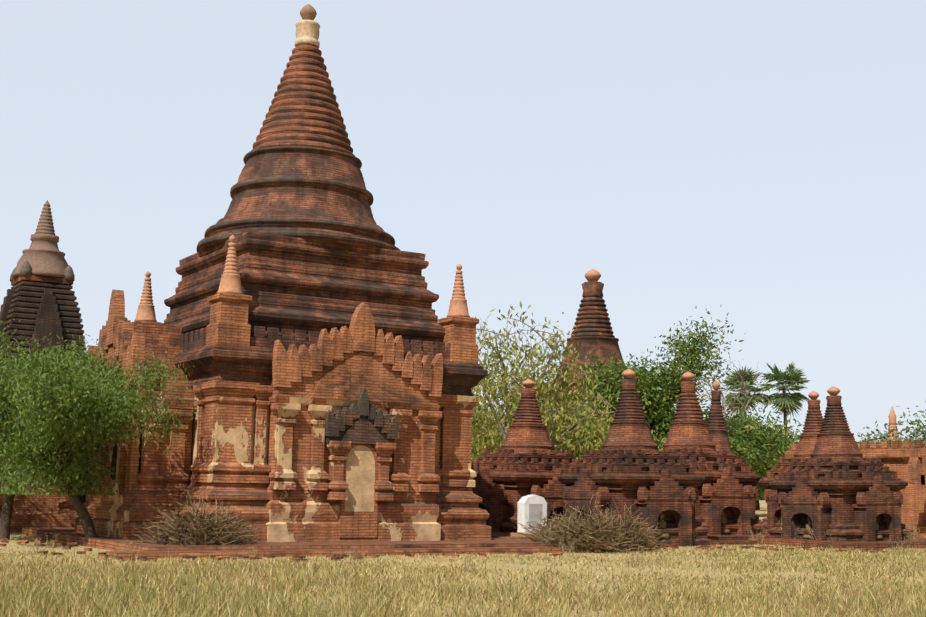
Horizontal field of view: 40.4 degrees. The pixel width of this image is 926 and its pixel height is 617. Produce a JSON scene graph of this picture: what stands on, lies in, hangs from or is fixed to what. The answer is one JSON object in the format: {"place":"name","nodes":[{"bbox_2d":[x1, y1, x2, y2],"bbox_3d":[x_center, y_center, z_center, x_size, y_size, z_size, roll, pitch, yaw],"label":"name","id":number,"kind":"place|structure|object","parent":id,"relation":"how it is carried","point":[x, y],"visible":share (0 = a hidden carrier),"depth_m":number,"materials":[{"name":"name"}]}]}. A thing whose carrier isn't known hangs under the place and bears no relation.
{"place":"outdoors","nodes":[
{"label":"outdoors","id":0,"kind":"place"},
{"bbox_2d":[0,500,925,616],"bbox_3d":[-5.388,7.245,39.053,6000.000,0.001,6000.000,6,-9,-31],"label":"ground","id":1,"kind":"structure","parent":0,"point":[761,513],"depth_m":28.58,"materials":[{"name":"yellow plant"}]},
{"bbox_2d":[0,353,35,459],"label":"neem tree","id":2,"kind":"object","parent":1,"relation":"on","point":[18,381],"visible":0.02,"depth_m":41.38,"materials":[{"name":"green plant"}]},
{"bbox_2d":[0,200,85,415],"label":"temple tower","id":3,"kind":"structure","parent":1,"relation":"on","point":[40,298],"depth_m":72.90,"materials":[{"name":"black brick"}]},
{"bbox_2d":[0,416,92,532],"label":"brick wall","id":4,"kind":"structure","parent":1,"relation":"on","point":[44,510],"depth_m":43.27,"materials":[{"name":"brick"}]},
{"bbox_2d":[0,314,113,539],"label":"neem tree","id":5,"kind":"object","parent":1,"relation":"on","point":[6,518],"depth_m":36.88,"materials":[{"name":"green plant"}]},
{"bbox_2d":[0,321,197,542],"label":"neem tree","id":6,"kind":"object","parent":1,"relation":"on","point":[72,405],"visible":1,"depth_m":33.48,"materials":[{"name":"green plant"}]},
{"bbox_2d":[22,4,583,558],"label":"temple","id":7,"kind":"structure","parent":1,"relation":"on","point":[338,372],"depth_m":36.15,"materials":[{"name":"brick"}]},
{"bbox_2d":[129,490,268,545],"bbox_3d":[-6.704,5.439,32.310,3.643,1.624,3.186,6,-9,-31],"label":"dry bush","id":8,"kind":"object","parent":7,"relation":"on","point":[195,527],"visible":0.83,"depth_m":31.85,"materials":[{"name":"brown plant"}]},
{"bbox_2d":[0,538,902,560],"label":"fallen bricks","id":9,"kind":"object","parent":1,"relation":"on","point":[253,557],"visible":0.46,"depth_m":33.34,"materials":[{"name":"brown brick"}]},
{"bbox_2d":[29,520,924,572],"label":"dry weeds","id":10,"kind":"object","parent":1,"relation":"on","point":[631,557],"visible":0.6,"depth_m":30.25,"materials":[{"name":"beige plant"}]},
{"bbox_2d":[472,396,497,428],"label":"tree","id":11,"kind":"object","parent":1,"relation":"on","point":[496,408],"depth_m":118.87,"materials":[{"name":"green plant"}]},
{"bbox_2d":[471,384,507,462],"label":"sparse tree","id":12,"kind":"object","parent":1,"relation":"on","point":[478,418],"visible":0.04,"depth_m":67.77,"materials":[{"name":"green plant"}]},
{"bbox_2d":[471,301,619,458],"bbox_3d":[2.156,5.199,56.420,10.885,10.668,11.011,6,-9,-31],"label":"sparse tree","id":13,"kind":"object","parent":1,"relation":"on","point":[512,387],"visible":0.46,"depth_m":55.02,"materials":[{"name":"green plant"}]},
{"bbox_2d":[511,502,585,543],"bbox_3d":[2.994,6.498,37.786,2.915,1.401,2.987,-1,-8,16],"label":"dry bush","id":14,"kind":"object","parent":1,"relation":"on","point":[533,527],"visible":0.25,"depth_m":37.60,"materials":[{"name":"brown plant"}]},
{"bbox_2d":[471,368,667,461],"bbox_3d":[4.973,6.733,61.337,12.036,7.660,14.166,0,-8,4],"label":"sparse tree","id":15,"kind":"object","parent":1,"relation":"on","point":[563,423],"visible":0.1,"depth_m":58.14,"materials":[{"name":"green plant"}]},
{"bbox_2d":[489,269,670,450],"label":"stupa","id":16,"kind":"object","parent":1,"relation":"on","point":[593,331],"depth_m":87.39,"materials":[{"name":"brick"}]},
{"bbox_2d":[527,492,674,552],"bbox_3d":[4.023,6.217,36.786,4.739,1.715,3.631,6,-9,-31],"label":"dry bush","id":17,"kind":"object","parent":1,"relation":"on","point":[594,531],"visible":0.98,"depth_m":36.30,"materials":[{"name":"brown plant"}]},
{"bbox_2d":[558,307,803,496],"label":"green tree","id":18,"kind":"object","parent":1,"relation":"on","point":[655,400],"visible":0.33,"depth_m":65.84,"materials":[{"name":"green plant"}]},
{"bbox_2d":[491,532,925,549],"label":"shrine platform","id":19,"kind":"structure","parent":1,"relation":"on","point":[746,540],"depth_m":42.36,"materials":[{"name":"brick"}]},
{"bbox_2d":[471,379,574,532],"bbox_3d":[2.354,5.470,46.016,4.196,5.797,4.196,6,-8,-33],"label":"shrine","id":20,"kind":"object","parent":19,"relation":"on","point":[525,459],"visible":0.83,"depth_m":44.58,"materials":[{"name":"brick"}]},
{"bbox_2d":[507,495,546,536],"bbox_3d":[2.211,6.756,40.324,1.840,1.580,1.600,6,-9,-31],"label":"stele","id":21,"kind":"object","parent":19,"relation":"on","point":[530,507],"visible":0.35,"depth_m":40.15,"materials":[{"name":"stone"}]},
{"bbox_2d":[557,369,712,546],"bbox_3d":[5.652,4.989,42.642,4.100,5.912,4.100,5,-9,-30],"label":"shrine","id":22,"kind":"object","parent":19,"relation":"on","point":[629,463],"visible":0.92,"depth_m":41.26,"materials":[{"name":"brick"}]},
{"bbox_2d":[663,372,764,534],"bbox_3d":[8.394,5.447,46.733,4.232,6.254,4.232,7,-11,-33],"label":"shrine","id":23,"kind":"object","parent":19,"relation":"on","point":[726,495],"visible":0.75,"depth_m":45.31,"materials":[{"name":"brick"}]},
{"bbox_2d":[758,391,822,532],"bbox_3d":[14.032,6.217,50.129,3.779,5.881,3.779,5,-8,-30],"label":"shrine","id":24,"kind":"object","parent":19,"relation":"on","point":[813,422],"visible":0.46,"depth_m":49.95,"materials":[{"name":"brick"}]},
{"bbox_2d":[768,386,913,541],"bbox_3d":[13.264,5.563,44.697,3.900,5.618,3.900,5,-10,-33],"label":"shrine","id":25,"kind":"object","parent":19,"relation":"on","point":[839,487],"visible":0.98,"depth_m":43.37,"materials":[{"name":"brick"}]},
{"bbox_2d":[707,380,762,522],"bbox_3d":[11.173,6.525,55.625,3.417,6.721,3.417,7,-9,-31],"label":"shrine","id":26,"kind":"object","parent":1,"relation":"on","point":[717,430],"visible":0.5,"depth_m":55.40,"materials":[{"name":"brick"}]},
{"bbox_2d":[696,359,780,459],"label":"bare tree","id":27,"kind":"object","parent":1,"relation":"on","point":[744,407],"visible":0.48,"depth_m":81.69,"materials":[{"name":"green plant"}]},
{"bbox_2d":[720,365,770,415],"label":"palm","id":28,"kind":"object","parent":1,"relation":"on","point":[742,397],"visible":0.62,"depth_m":140.37,"materials":[{"name":"green plant"}]},
{"bbox_2d":[755,500,759,509],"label":"tree","id":29,"kind":"object","parent":1,"relation":"on","point":[757,505],"depth_m":128.51,"materials":[{"name":"plant"}]},
{"bbox_2d":[724,406,799,503],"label":"green tree","id":30,"kind":"object","parent":1,"relation":"on","point":[762,474],"visible":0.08,"depth_m":94.07,"materials":[{"name":"green plant"}]},
{"bbox_2d":[758,362,809,436],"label":"palm","id":31,"kind":"object","parent":1,"relation":"on","point":[792,402],"visible":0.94,"depth_m":140.19,"materials":[{"name":"green plant"}]},
{"bbox_2d":[784,440,925,538],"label":"building","id":32,"kind":"structure","parent":1,"relation":"on","point":[906,462],"depth_m":52.73,"materials":[{"name":"brick"}]},
{"bbox_2d":[857,421,922,448],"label":"tree","id":33,"kind":"object","parent":1,"relation":"on","point":[868,435],"visible":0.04,"depth_m":110.77,"materials":[{"name":"green plant"}]},
{"bbox_2d":[887,406,898,440],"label":"spire","id":34,"kind":"structure","parent":1,"relation":"on","point":[892,416],"depth_m":159.83,"materials":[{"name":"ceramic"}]},
{"bbox_2d":[869,401,925,447],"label":"tree","id":35,"kind":"object","parent":1,"relation":"on","point":[915,432],"visible":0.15,"depth_m":99.56,"materials":[{"name":"green plant"}]},
{"bbox_2d":[0,0,925,441],"label":"sky","id":36,"kind":"structure","parent":0,"point":[761,163],"materials":[{"name":"blue"}]}
]}

